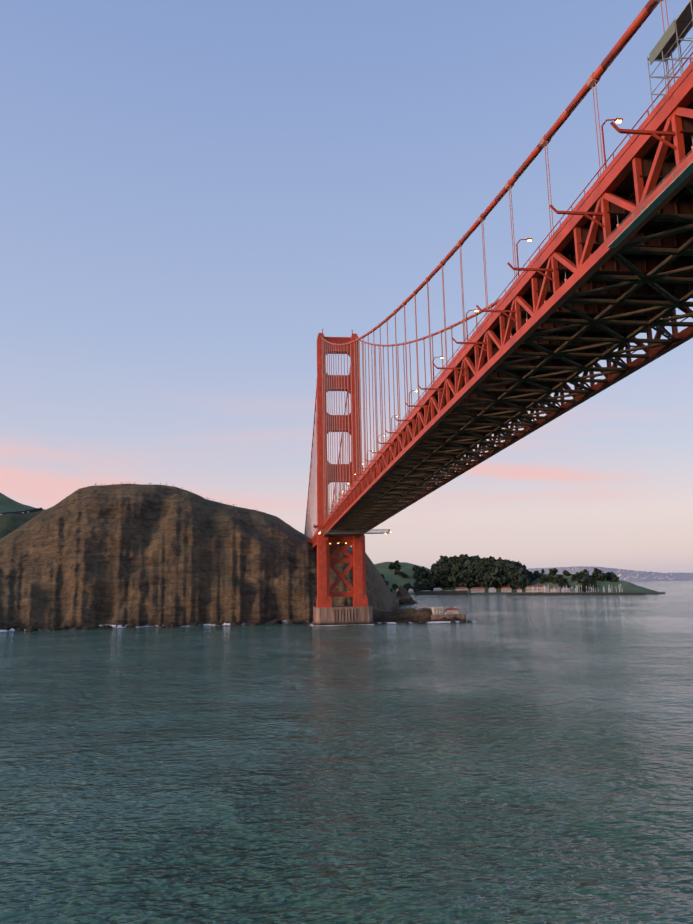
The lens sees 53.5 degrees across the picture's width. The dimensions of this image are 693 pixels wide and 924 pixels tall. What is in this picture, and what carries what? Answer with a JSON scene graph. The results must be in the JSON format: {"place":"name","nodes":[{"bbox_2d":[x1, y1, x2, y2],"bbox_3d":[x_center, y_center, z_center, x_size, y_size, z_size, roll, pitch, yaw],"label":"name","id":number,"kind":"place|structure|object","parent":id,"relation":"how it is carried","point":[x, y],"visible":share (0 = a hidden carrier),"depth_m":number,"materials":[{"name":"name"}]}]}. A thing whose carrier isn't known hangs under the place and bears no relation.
{"place":"outdoors","nodes":[
{"label":"outdoors","id":0,"kind":"place"},
{"bbox_2d":[0,508,42,515],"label":"hill road","id":1,"kind":"structure","parent":0,"point":[30,511],"depth_m":890.35,"materials":[{"name":"grey asphalt"}]},
{"bbox_2d":[0,510,43,538],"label":"slope","id":2,"kind":"structure","parent":0,"point":[9,523],"depth_m":834.28,"materials":[{"name":"green plant"}]},
{"bbox_2d":[0,493,45,513],"bbox_3d":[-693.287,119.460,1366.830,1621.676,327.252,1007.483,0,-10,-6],"label":"hills","id":3,"kind":"structure","parent":0,"point":[7,504],"depth_m":1460.73,"materials":[{"name":"green plant"}]},
{"bbox_2d":[0,484,398,630],"bbox_3d":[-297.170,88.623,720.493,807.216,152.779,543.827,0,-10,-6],"label":"headland","id":4,"kind":"structure","parent":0,"point":[143,555],"depth_m":584.81,"materials":[{"name":"brown stone"}]},
{"bbox_2d":[396,585,416,603],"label":"rock","id":5,"kind":"object","parent":4,"relation":"on","point":[403,595],"visible":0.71,"depth_m":940.43,"materials":[{"name":"grey stone"}]},
{"bbox_2d":[372,607,460,621],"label":"rocks","id":6,"kind":"object","parent":4,"relation":"on","point":[409,614],"visible":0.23,"depth_m":530.15,"materials":[{"name":"brown stone"}]},
{"bbox_2d":[308,52,692,547],"bbox_3d":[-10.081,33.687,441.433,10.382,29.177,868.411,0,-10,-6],"label":"deck truss","id":7,"kind":"object","parent":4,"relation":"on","point":[664,124],"visible":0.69,"depth_m":98.56,"materials":[{"name":"red metal"}]},
{"bbox_2d":[319,529,389,533],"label":"platform","id":8,"kind":"structure","parent":7,"relation":"on","point":[358,531],"depth_m":471.75,"materials":[{"name":"metal"}]},
{"bbox_2d":[342,120,621,491],"bbox_3d":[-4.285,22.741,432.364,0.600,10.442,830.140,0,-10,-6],"label":"lamps","id":9,"kind":"object","parent":7,"relation":"attached to","point":[618,121],"visible":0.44,"depth_m":116.39,"materials":[{"name":"white"}]},
{"bbox_2d":[606,0,692,238],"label":"scaffold","id":10,"kind":"object","parent":7,"relation":"on","point":[668,58],"visible":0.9,"depth_m":69.02,"materials":[{"name":"metal"}]},
{"bbox_2d":[607,1,692,247],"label":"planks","id":11,"kind":"object","parent":10,"relation":"attached to","point":[687,171],"visible":0.83,"depth_m":69.40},
{"bbox_2d":[649,20,675,64],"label":"tarp","id":12,"kind":"object","parent":10,"relation":"attached to","point":[668,34],"visible":1,"depth_m":69.17,"materials":[{"name":"beige fabric"}]},
{"bbox_2d":[329,101,692,536],"bbox_3d":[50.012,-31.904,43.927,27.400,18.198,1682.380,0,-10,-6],"label":"truss","id":13,"kind":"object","parent":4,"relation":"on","point":[680,202],"depth_m":114.72,"materials":[{"name":"red metal"}]},
{"bbox_2d":[314,179,692,547],"bbox_3d":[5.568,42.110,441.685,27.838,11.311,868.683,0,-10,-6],"label":"deck laterals","id":14,"kind":"object","parent":13,"relation":"on","point":[653,276],"visible":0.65,"depth_m":132.89,"materials":[{"name":"metal"}]},
{"bbox_2d":[510,146,692,336],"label":"hanging lights","id":15,"kind":"object","parent":13,"relation":"on","point":[590,255],"visible":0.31,"depth_m":98.87},
{"bbox_2d":[342,298,692,546],"bbox_3d":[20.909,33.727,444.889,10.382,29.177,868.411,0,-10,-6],"label":"deck truss","id":16,"kind":"object","parent":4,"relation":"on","point":[681,337],"visible":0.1,"depth_m":146.95,"materials":[{"name":"red metal"}]},
{"bbox_2d":[310,624,373,625],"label":"surf foam","id":17,"kind":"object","parent":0,"point":[341,625],"depth_m":505.10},
{"bbox_2d":[0,580,692,923],"bbox_3d":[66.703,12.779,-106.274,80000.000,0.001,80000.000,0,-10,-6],"label":"water","id":18,"kind":"structure","parent":0,"point":[514,759],"depth_m":118.90,"materials":[{"name":"teal liquid"}]},
{"bbox_2d":[0,620,307,631],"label":"surf foam","id":19,"kind":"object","parent":18,"relation":"in","point":[114,626],"visible":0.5,"depth_m":531.18,"materials":[{"name":"white"}]},
{"bbox_2d":[15,619,472,630],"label":"boulders","id":20,"kind":"object","parent":18,"relation":"in","point":[96,626],"visible":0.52,"depth_m":523.31,"materials":[{"name":"stone"}]},
{"bbox_2d":[312,606,373,625],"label":"pier","id":21,"kind":"structure","parent":18,"relation":"in","point":[342,615],"depth_m":509.03,"materials":[{"name":"concrete"}]},
{"bbox_2d":[316,329,367,607],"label":"tower","id":22,"kind":"structure","parent":21,"relation":"on","point":[357,565],"depth_m":531.06,"materials":[{"name":"red metal"}]},
{"bbox_2d":[304,0,659,534],"bbox_3d":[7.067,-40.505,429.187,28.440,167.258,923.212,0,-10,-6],"label":"cables","id":23,"kind":"object","parent":22,"relation":"attached to","point":[630,32],"visible":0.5,"depth_m":107.04,"materials":[{"name":"red metal"}]},
{"bbox_2d":[304,0,674,538],"bbox_3d":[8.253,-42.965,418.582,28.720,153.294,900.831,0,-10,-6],"label":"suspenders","id":24,"kind":"object","parent":23,"relation":"hanging from","point":[591,82],"visible":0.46,"depth_m":351.39,"materials":[{"name":"red metal"}]},
{"bbox_2d":[377,621,476,623],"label":"surf foam","id":25,"kind":"object","parent":18,"relation":"on","point":[421,623],"visible":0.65,"depth_m":516.32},
{"bbox_2d":[431,614,466,621],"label":"platform","id":26,"kind":"structure","parent":18,"relation":"in","point":[447,616],"depth_m":522.98,"materials":[{"name":"concrete"}]},
{"bbox_2d":[414,591,645,594],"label":"seawall","id":27,"kind":"object","parent":18,"relation":"in","point":[440,592],"visible":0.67,"depth_m":1307.49,"materials":[{"name":"grey concrete"}]},
{"bbox_2d":[532,584,622,592],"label":"boat masts","id":28,"kind":"object","parent":18,"relation":"on","point":[576,589],"visible":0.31,"depth_m":1320.49},
{"bbox_2d":[0,0,692,572],"label":"sky","id":29,"kind":"structure","parent":0,"point":[192,192],"materials":[{"name":"blue"}]},
{"bbox_2d":[396,585,556,609],"bbox_3d":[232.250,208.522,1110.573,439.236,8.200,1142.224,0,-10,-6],"label":"roofs","id":30,"kind":"structure","parent":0,"point":[453,608],"depth_m":1469.47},
{"bbox_2d":[374,562,664,593],"bbox_3d":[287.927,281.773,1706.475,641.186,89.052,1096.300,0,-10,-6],"label":"hill","id":31,"kind":"structure","parent":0,"point":[407,569],"depth_m":1491.03,"materials":[{"name":"green plant"}]},
{"bbox_2d":[396,587,569,614],"bbox_3d":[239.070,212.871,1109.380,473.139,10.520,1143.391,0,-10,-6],"label":"buildings","id":32,"kind":"structure","parent":31,"relation":"on","point":[475,591],"depth_m":1420.91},
{"bbox_2d":[435,589,541,613],"bbox_3d":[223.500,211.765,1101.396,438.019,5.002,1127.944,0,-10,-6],"label":"windows","id":33,"kind":"structure","parent":32,"relation":"attached to","point":[471,590],"depth_m":1447.46,"materials":[{"name":"grey"}]},
{"bbox_2d":[527,566,692,581],"bbox_3d":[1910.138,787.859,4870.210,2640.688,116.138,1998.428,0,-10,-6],"label":"distant hills","id":34,"kind":"structure","parent":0,"point":[677,576],"depth_m":4719.91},
{"bbox_2d":[530,566,675,579],"bbox_3d":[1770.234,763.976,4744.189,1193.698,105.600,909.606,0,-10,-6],"label":"houses","id":35,"kind":"structure","parent":34,"relation":"on","point":[617,573],"depth_m":4782.61,"materials":[{"name":"grey"}]}
]}

